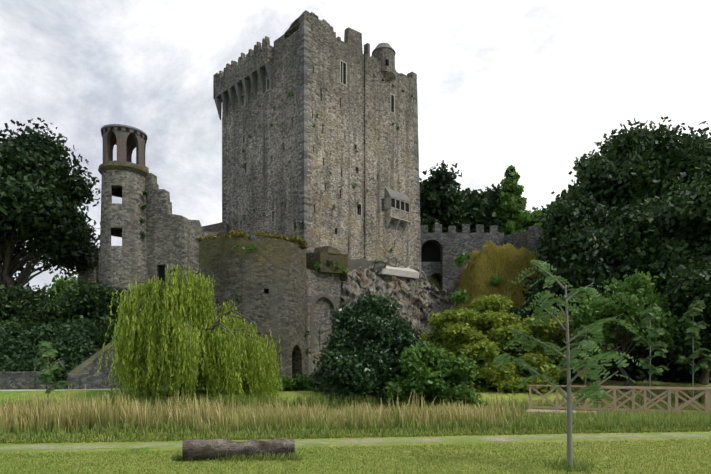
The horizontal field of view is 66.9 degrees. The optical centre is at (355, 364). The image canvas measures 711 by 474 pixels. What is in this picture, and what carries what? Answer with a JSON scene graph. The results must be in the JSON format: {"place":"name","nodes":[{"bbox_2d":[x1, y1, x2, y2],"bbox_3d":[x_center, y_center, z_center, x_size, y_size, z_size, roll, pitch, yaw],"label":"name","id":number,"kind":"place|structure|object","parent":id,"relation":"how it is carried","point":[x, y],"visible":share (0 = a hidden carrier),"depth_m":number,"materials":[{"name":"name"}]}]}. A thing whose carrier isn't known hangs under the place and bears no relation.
{"place":"outdoors","nodes":[
{"label":"outdoors","id":0,"kind":"place"},
{"bbox_2d":[0,389,96,390],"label":"paved path","id":1,"kind":"structure","parent":0,"point":[44,390],"depth_m":38.23,"materials":[{"name":"grey concrete"}]},
{"bbox_2d":[199,235,245,319],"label":"stone wall","id":2,"kind":"structure","parent":0,"point":[210,254],"depth_m":51.36,"materials":[{"name":"grey stone"}]},
{"bbox_2d":[213,10,420,278],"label":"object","id":3,"kind":"object","parent":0,"point":[244,71],"visible":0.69,"depth_m":66.61,"materials":[{"name":"grey stone"}]},
{"bbox_2d":[0,390,704,412],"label":"lawn","id":4,"kind":"structure","parent":0,"point":[628,404],"depth_m":32.29,"materials":[{"name":"green plant"}]},
{"bbox_2d":[0,254,710,473],"bbox_3d":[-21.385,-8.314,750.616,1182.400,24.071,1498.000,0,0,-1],"label":"terrain","id":5,"kind":"structure","parent":0,"point":[356,264],"depth_m":11.27,"materials":[{"name":"green plant"}]},
{"bbox_2d":[0,117,100,290],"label":"tree","id":6,"kind":"object","parent":5,"relation":"on","point":[44,194],"depth_m":59.51,"materials":[{"name":"green plant"}]},
{"bbox_2d":[33,340,71,405],"bbox_3d":[-15.982,0.664,28.104,1.883,3.871,1.703,0,0,-1],"label":"sapling","id":7,"kind":"object","parent":5,"relation":"on","point":[51,352],"depth_m":28.02,"materials":[{"name":"green plant"}]},
{"bbox_2d":[0,319,112,380],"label":"clipped yew hedge","id":8,"kind":"object","parent":5,"relation":"on","point":[65,342],"visible":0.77,"depth_m":43.50,"materials":[{"name":"green plant"}]},
{"bbox_2d":[41,272,77,299],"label":"tree","id":9,"kind":"object","parent":5,"relation":"on","point":[61,283],"visible":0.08,"depth_m":94.26,"materials":[{"name":"green plant"}]},
{"bbox_2d":[0,310,124,347],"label":"hedge","id":10,"kind":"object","parent":5,"relation":"on","point":[103,323],"depth_m":49.45,"materials":[{"name":"green plant"}]},
{"bbox_2d":[0,277,132,324],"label":"hedge","id":11,"kind":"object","parent":5,"relation":"on","point":[84,300],"depth_m":51.48,"materials":[{"name":"green plant"}]},
{"bbox_2d":[0,339,168,389],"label":"stone wall","id":12,"kind":"structure","parent":5,"relation":"on","point":[83,374],"depth_m":40.23,"materials":[{"name":"stone"}]},
{"bbox_2d":[99,170,146,294],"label":"round tower","id":13,"kind":"structure","parent":5,"relation":"on","point":[123,264],"depth_m":54.55,"materials":[{"name":"stone"}]},
{"bbox_2d":[98,124,148,176],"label":"turret cornice","id":14,"kind":"structure","parent":13,"relation":"on","point":[106,166],"depth_m":54.67,"materials":[{"name":"grey stone"}]},
{"bbox_2d":[102,130,145,167],"bbox_3d":[-24.244,-22.201,56.459,4.200,3.700,4.200,0,0,-1],"label":"turret arcade","id":15,"kind":"object","parent":13,"relation":"on","point":[124,152],"visible":0.58,"depth_m":55.02,"materials":[{"name":"stone"}]},
{"bbox_2d":[78,220,249,287],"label":"mansion ruin walls","id":16,"kind":"structure","parent":5,"relation":"on","point":[197,229],"depth_m":59.96,"materials":[{"name":"stone"}]},
{"bbox_2d":[144,165,189,291],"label":"ruined wall","id":17,"kind":"structure","parent":5,"relation":"on","point":[168,237],"depth_m":56.07,"materials":[{"name":"stone"}]},
{"bbox_2d":[97,264,286,402],"bbox_3d":[-9.730,-1.611,34.564,12.300,9.304,9.638,0,0,32],"label":"willow tree","id":18,"kind":"object","parent":5,"relation":"on","point":[151,352],"depth_m":32.83,"materials":[{"name":"green plant"}]},
{"bbox_2d":[182,438,294,460],"bbox_3d":[-2.085,1.512,9.690,1.960,0.374,0.458,0,0,-13],"label":"log bench","id":19,"kind":"object","parent":5,"relation":"on","point":[196,449],"visible":0.81,"depth_m":9.54,"materials":[{"name":"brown wood"}]},
{"bbox_2d":[217,232,308,378],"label":"bastion tower","id":20,"kind":"structure","parent":5,"relation":"on","point":[266,280],"depth_m":50.55,"materials":[{"name":"grey stone"}]},
{"bbox_2d":[139,190,310,353],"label":"wall plants","id":21,"kind":"object","parent":20,"relation":"on","point":[143,207],"visible":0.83,"depth_m":55.47,"materials":[{"name":"green plant"}]},
{"bbox_2d":[232,243,254,254],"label":"wall plants","id":22,"kind":"object","parent":20,"relation":"attached to","point":[251,246],"visible":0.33,"depth_m":49.95,"materials":[{"name":"green plant"}]},
{"bbox_2d":[195,229,308,248],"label":"moss tufts","id":23,"kind":"object","parent":20,"relation":"on","point":[301,242],"visible":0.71,"depth_m":51.33,"materials":[{"name":"green plant"}]},
{"bbox_2d":[0,385,536,433],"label":"tall grass","id":24,"kind":"structure","parent":5,"relation":"on","point":[66,416],"depth_m":14.28,"materials":[{"name":"plant"}]},
{"bbox_2d":[236,373,318,390],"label":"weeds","id":25,"kind":"object","parent":5,"relation":"on","point":[301,383],"visible":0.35,"depth_m":37.41,"materials":[{"name":"green plant"}]},
{"bbox_2d":[222,28,420,267],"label":"castle keep","id":26,"kind":"structure","parent":5,"relation":"on","point":[347,119],"depth_m":65.20,"materials":[{"name":"grey stone"}]},
{"bbox_2d":[230,91,401,251],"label":"wall plants","id":27,"kind":"object","parent":26,"relation":"on","point":[330,173],"visible":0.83,"depth_m":65.40,"materials":[{"name":"green plant"}]},
{"bbox_2d":[341,64,391,214],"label":"windows","id":28,"kind":"structure","parent":26,"relation":"attached to","point":[354,146],"depth_m":66.28,"materials":[{"name":"black"}]},
{"bbox_2d":[306,268,342,374],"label":"wall","id":29,"kind":"structure","parent":5,"relation":"on","point":[318,283],"depth_m":57.83,"materials":[{"name":"stone"}]},
{"bbox_2d":[306,246,353,348],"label":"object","id":30,"kind":"object","parent":5,"relation":"on","point":[321,321],"depth_m":58.46,"materials":[{"name":"stone"}]},
{"bbox_2d":[314,260,347,274],"bbox_3d":[-2.632,-10.730,58.589,4.536,1.684,1.223,0,0,-35],"label":"plant","id":31,"kind":"object","parent":30,"relation":"attached to","point":[318,265],"visible":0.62,"depth_m":58.32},
{"bbox_2d":[0,406,710,442],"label":"tall grass","id":32,"kind":"structure","parent":5,"relation":"on","point":[609,420],"depth_m":13.69,"materials":[{"name":"green plant"}]},
{"bbox_2d":[0,424,710,443],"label":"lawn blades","id":33,"kind":"object","parent":5,"relation":"on","point":[155,437],"visible":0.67,"depth_m":12.69,"materials":[{"name":"green plant"}]},
{"bbox_2d":[308,291,427,405],"bbox_3d":[1.393,-0.449,36.136,9.056,8.746,7.736,0,0,-1],"label":"dark bush","id":34,"kind":"object","parent":5,"relation":"on","point":[367,343],"visible":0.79,"depth_m":34.22,"materials":[{"name":"green plant"}]},
{"bbox_2d":[171,450,609,473],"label":"grass tufts","id":35,"kind":"object","parent":5,"relation":"on","point":[564,462],"visible":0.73,"depth_m":9.37,"materials":[{"name":"green plant"}]},
{"bbox_2d":[341,257,453,342],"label":"outcrop rock","id":36,"kind":"object","parent":5,"relation":"on","point":[421,299],"visible":0.35,"depth_m":67.09,"materials":[{"name":"grey stone"}]},
{"bbox_2d":[407,323,418,342],"bbox_3d":[4.062,-0.306,46.872,9.307,6.361,7.850,0,0,-1],"label":"shrub","id":37,"kind":"object","parent":5,"relation":"on","point":[412,329],"depth_m":47.31,"materials":[{"name":"green plant"}]},
{"bbox_2d":[382,340,484,408],"bbox_3d":[4.749,1.089,33.505,6.269,5.193,4.456,0,0,-1],"label":"bush","id":38,"kind":"object","parent":5,"relation":"on","point":[438,373],"visible":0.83,"depth_m":32.47,"materials":[{"name":"green plant"}]},
{"bbox_2d":[419,160,495,232],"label":"yew tree","id":39,"kind":"object","parent":5,"relation":"on","point":[441,196],"depth_m":87.04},
{"bbox_2d":[420,224,541,302],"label":"curtain wall","id":40,"kind":"structure","parent":5,"relation":"on","point":[446,256],"depth_m":75.81,"materials":[{"name":"grey stone"}]},
{"bbox_2d":[421,233,461,288],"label":"wall","id":41,"kind":"structure","parent":40,"relation":"attached to","point":[429,269],"depth_m":74.59,"materials":[{"name":"grey stone"}]},
{"bbox_2d":[461,182,502,232],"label":"yew tree","id":42,"kind":"object","parent":5,"relation":"on","point":[486,216],"visible":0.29,"depth_m":88.73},
{"bbox_2d":[448,252,535,306],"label":"plants","id":43,"kind":"object","parent":5,"relation":"on","point":[458,297],"visible":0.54,"depth_m":63.19,"materials":[{"name":"green plant"}]},
{"bbox_2d":[418,294,576,394],"bbox_3d":[9.509,-0.879,40.265,12.944,8.759,9.878,0,0,-1],"label":"bush","id":44,"kind":"object","parent":5,"relation":"on","point":[456,333],"visible":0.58,"depth_m":37.91,"materials":[{"name":"green plant"}]},
{"bbox_2d":[491,165,530,235],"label":"conifer tree","id":45,"kind":"object","parent":5,"relation":"on","point":[512,216],"visible":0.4,"depth_m":87.32,"materials":[{"name":"green plant"}]},
{"bbox_2d":[451,240,577,337],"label":"mound grass","id":46,"kind":"structure","parent":5,"relation":"on","point":[474,281],"depth_m":65.07,"materials":[{"name":"green plant"}]},
{"bbox_2d":[488,304,583,384],"bbox_3d":[15.064,-0.992,47.237,9.930,8.666,8.512,0,0,-1],"label":"shrub","id":47,"kind":"object","parent":5,"relation":"on","point":[557,339],"visible":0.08,"depth_m":46.11,"materials":[{"name":"green plant"}]},
{"bbox_2d":[522,204,550,247],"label":"tree","id":48,"kind":"object","parent":5,"relation":"on","point":[533,221],"visible":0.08,"depth_m":89.05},
{"bbox_2d":[491,259,644,464],"bbox_3d":[3.443,0.011,8.814,2.316,3.377,1.701,0,0,37],"label":"young tree","id":49,"kind":"object","parent":5,"relation":"on","point":[593,390],"depth_m":8.78,"materials":[{"name":"green plant"}]},
{"bbox_2d":[538,153,601,249],"bbox_3d":[27.230,-14.167,62.394,10.298,20.052,11.248,0,0,-1],"label":"tree","id":50,"kind":"object","parent":5,"relation":"on","point":[578,164],"depth_m":61.80,"materials":[{"name":"green plant"}]},
{"bbox_2d":[570,325,600,385],"bbox_3d":[13.227,-0.012,31.111,1.719,4.623,1.481,0,0,-1],"label":"sapling","id":51,"kind":"object","parent":5,"relation":"on","point":[577,346],"depth_m":31.10,"materials":[{"name":"green plant"}]},
{"bbox_2d":[520,191,655,383],"bbox_3d":[19.699,-6.346,44.541,10.800,15.907,10.593,0,0,-1],"label":"tree","id":52,"kind":"object","parent":5,"relation":"on","point":[589,241],"depth_m":41.99,"materials":[{"name":"green plant"}]},
{"bbox_2d":[526,385,710,415],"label":"wooden fence","id":53,"kind":"object","parent":5,"relation":"on","point":[670,390],"visible":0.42,"depth_m":22.91,"materials":[{"name":"brown wood"}]},
{"bbox_2d":[562,269,685,391],"bbox_3d":[18.359,-2.189,37.025,7.147,8.515,7.504,0,0,-1],"label":"tree","id":54,"kind":"object","parent":5,"relation":"on","point":[633,304],"depth_m":36.04,"materials":[{"name":"green plant"}]},
{"bbox_2d":[549,116,710,238],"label":"tall tree","id":55,"kind":"object","parent":5,"relation":"on","point":[633,166],"depth_m":51.53,"materials":[{"name":"green plant"}]},
{"bbox_2d":[583,327,710,383],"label":"shrub","id":56,"kind":"object","parent":5,"relation":"on","point":[635,372],"visible":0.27,"depth_m":47.16,"materials":[{"name":"green plant"}]},
{"bbox_2d":[631,306,668,403],"bbox_3d":[16.612,-0.516,30.077,1.970,5.631,1.958,0,0,-1],"label":"sapling","id":57,"kind":"object","parent":5,"relation":"on","point":[645,318],"depth_m":30.14,"materials":[{"name":"green plant"}]},
{"bbox_2d":[605,173,710,384],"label":"tree","id":58,"kind":"object","parent":5,"relation":"on","point":[666,250],"depth_m":40.15,"materials":[{"name":"green plant"}]},
{"bbox_2d":[658,255,710,369],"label":"tree","id":59,"kind":"object","parent":5,"relation":"on","point":[691,284],"depth_m":34.01,"materials":[{"name":"green plant"}]},
{"bbox_2d":[675,299,710,403],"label":"sapling","id":60,"kind":"object","parent":5,"relation":"on","point":[699,305],"depth_m":31.13,"materials":[{"name":"green plant"}]},
{"bbox_2d":[681,132,710,184],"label":"tall tree","id":61,"kind":"object","parent":5,"relation":"on","point":[709,139],"depth_m":56.15,"materials":[{"name":"green plant"}]},
{"bbox_2d":[0,438,710,473],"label":"lawn","id":62,"kind":"structure","parent":0,"point":[332,459],"depth_m":9.40,"materials":[{"name":"green plant"}]},
{"bbox_2d":[0,433,710,450],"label":"gravel path","id":63,"kind":"structure","parent":0,"point":[298,443],"depth_m":11.98,"materials":[{"name":"beige gravel"}]},
{"bbox_2d":[0,0,710,296],"label":"sky","id":64,"kind":"structure","parent":0,"point":[531,86],"materials":[{"name":"white"}]}
]}

